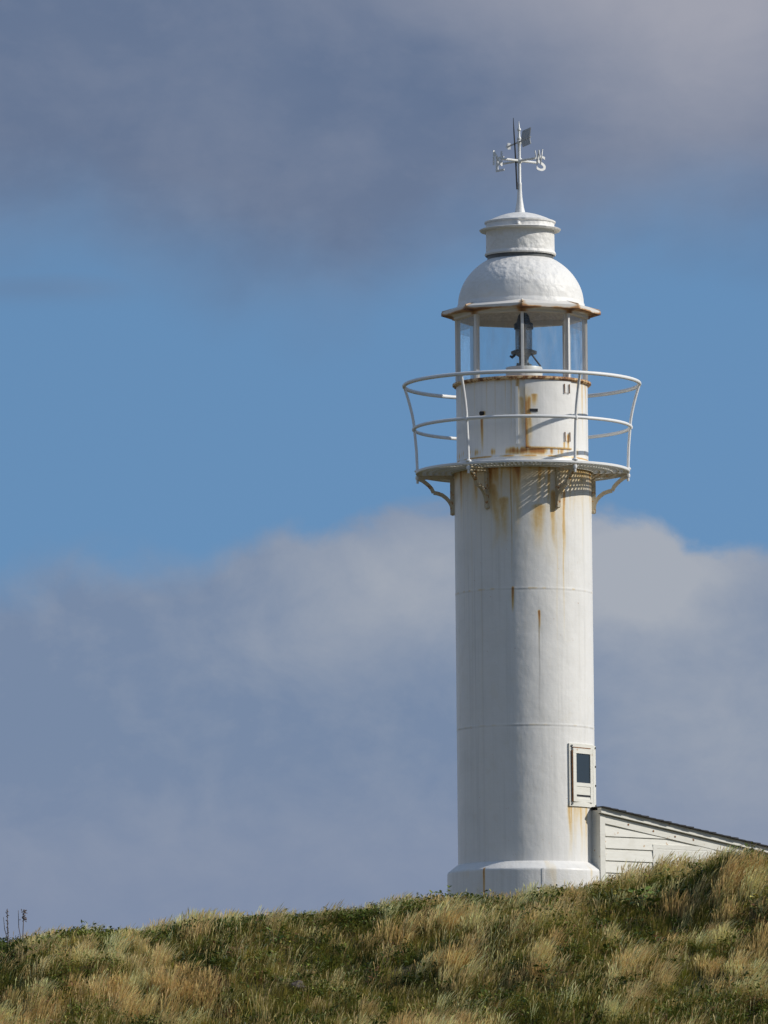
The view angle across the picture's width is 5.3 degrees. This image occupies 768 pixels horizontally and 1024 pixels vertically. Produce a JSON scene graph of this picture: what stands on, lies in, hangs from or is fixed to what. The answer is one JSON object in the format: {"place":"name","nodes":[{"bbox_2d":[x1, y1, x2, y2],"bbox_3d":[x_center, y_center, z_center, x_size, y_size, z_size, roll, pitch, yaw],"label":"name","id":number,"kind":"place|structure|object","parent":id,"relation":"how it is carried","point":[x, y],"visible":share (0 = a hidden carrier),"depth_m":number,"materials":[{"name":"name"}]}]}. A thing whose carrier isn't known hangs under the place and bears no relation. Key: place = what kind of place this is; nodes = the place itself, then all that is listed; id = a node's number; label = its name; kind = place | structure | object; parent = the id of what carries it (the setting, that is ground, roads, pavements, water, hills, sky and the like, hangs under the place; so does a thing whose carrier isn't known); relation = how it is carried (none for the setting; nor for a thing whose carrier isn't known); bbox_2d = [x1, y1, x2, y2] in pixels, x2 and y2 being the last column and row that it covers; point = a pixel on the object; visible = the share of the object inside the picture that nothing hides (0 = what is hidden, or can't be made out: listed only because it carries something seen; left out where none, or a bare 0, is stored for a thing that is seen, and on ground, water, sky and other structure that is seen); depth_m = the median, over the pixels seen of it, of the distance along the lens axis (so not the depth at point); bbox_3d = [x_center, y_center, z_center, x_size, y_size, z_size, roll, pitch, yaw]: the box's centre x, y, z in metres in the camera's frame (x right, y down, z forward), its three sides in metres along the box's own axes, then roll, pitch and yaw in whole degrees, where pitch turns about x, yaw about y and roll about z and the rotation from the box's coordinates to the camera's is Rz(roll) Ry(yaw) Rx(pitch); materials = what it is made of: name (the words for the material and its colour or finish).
{"place":"outdoors","nodes":[
{"label":"outdoors","id":0,"kind":"place"},
{"bbox_2d":[0,0,767,941],"label":"sky","id":1,"kind":"structure","parent":0,"point":[233,233],"materials":[{"name":"blue"}]},
{"bbox_2d":[0,846,767,1023],"bbox_3d":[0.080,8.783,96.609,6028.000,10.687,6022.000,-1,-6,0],"label":"ground","id":2,"kind":"structure","parent":0,"point":[751,911],"depth_m":97.66,"materials":[{"name":"green plant"}]},
{"bbox_2d":[3,909,8,942],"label":"dried stalk","id":3,"kind":"object","parent":2,"relation":"on","point":[7,920],"visible":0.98,"depth_m":100.61,"materials":[{"name":"plant"}]},
{"bbox_2d":[18,909,27,939],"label":"dried stalk","id":4,"kind":"object","parent":2,"relation":"on","point":[24,918],"visible":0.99,"depth_m":100.62,"materials":[{"name":"plant"}]},
{"bbox_2d":[262,923,289,949],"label":"leafy plant","id":5,"kind":"object","parent":2,"relation":"on","point":[281,936],"visible":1,"depth_m":98.80,"materials":[{"name":"green plant"}]},
{"bbox_2d":[289,980,305,991],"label":"stone","id":6,"kind":"object","parent":2,"relation":"on","point":[297,981],"visible":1,"depth_m":97.56,"materials":[{"name":"grey stone"}]},
{"bbox_2d":[0,844,767,1023],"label":"dry grass","id":7,"kind":"structure","parent":2,"relation":"on","point":[546,947],"depth_m":97.41,"materials":[{"name":"plant"}]},
{"bbox_2d":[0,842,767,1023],"bbox_3d":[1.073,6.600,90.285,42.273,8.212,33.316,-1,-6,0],"label":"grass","id":8,"kind":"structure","parent":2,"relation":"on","point":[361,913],"depth_m":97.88,"materials":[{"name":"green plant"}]},
{"bbox_2d":[402,212,640,899],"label":"lighthouse","id":9,"kind":"object","parent":2,"relation":"on","point":[522,475],"visible":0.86,"depth_m":109.73,"materials":[{"name":"paint"}]},
{"bbox_2d":[493,123,545,211],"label":"weather vane","id":10,"kind":"object","parent":9,"relation":"on","point":[524,140],"visible":1,"depth_m":111.00,"materials":[{"name":"paint"}]},
{"bbox_2d":[513,118,517,188],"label":"lightning rod","id":11,"kind":"object","parent":10,"relation":"attached to","point":[515,155],"visible":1,"depth_m":111.05,"materials":[{"name":"metal"}]},
{"bbox_2d":[506,313,541,375],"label":"beacon lamp","id":12,"kind":"object","parent":9,"relation":"on","point":[528,329],"visible":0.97,"depth_m":110.72,"materials":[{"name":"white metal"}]},
{"bbox_2d":[525,379,571,449],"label":"door","id":13,"kind":"structure","parent":9,"relation":"in","point":[542,396],"depth_m":109.88,"materials":[{"name":"paint"}]},
{"bbox_2d":[568,743,596,807],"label":"window","id":14,"kind":"structure","parent":9,"relation":"in","point":[581,757],"depth_m":109.64,"materials":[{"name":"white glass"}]},
{"bbox_2d":[593,884,633,902],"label":"leafy plant","id":15,"kind":"object","parent":2,"relation":"on","point":[626,891],"visible":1,"depth_m":99.12,"materials":[{"name":"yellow plant"}]},
{"bbox_2d":[618,886,659,911],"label":"leafy plant","id":16,"kind":"object","parent":2,"relation":"on","point":[640,898],"visible":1,"depth_m":98.68,"materials":[{"name":"green plant"}]},
{"bbox_2d":[591,806,767,883],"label":"shed","id":17,"kind":"structure","parent":2,"relation":"on","point":[619,837],"depth_m":110.14,"materials":[{"name":"white wood"}]},
{"bbox_2d":[652,844,713,865],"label":"window frame","id":18,"kind":"structure","parent":17,"relation":"in","point":[657,853],"depth_m":110.56,"materials":[{"name":"white wood"}]},
{"bbox_2d":[743,894,767,919],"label":"leafy plant","id":19,"kind":"object","parent":2,"relation":"on","point":[759,907],"visible":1,"depth_m":97.75,"materials":[{"name":"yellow plant"}]}
]}

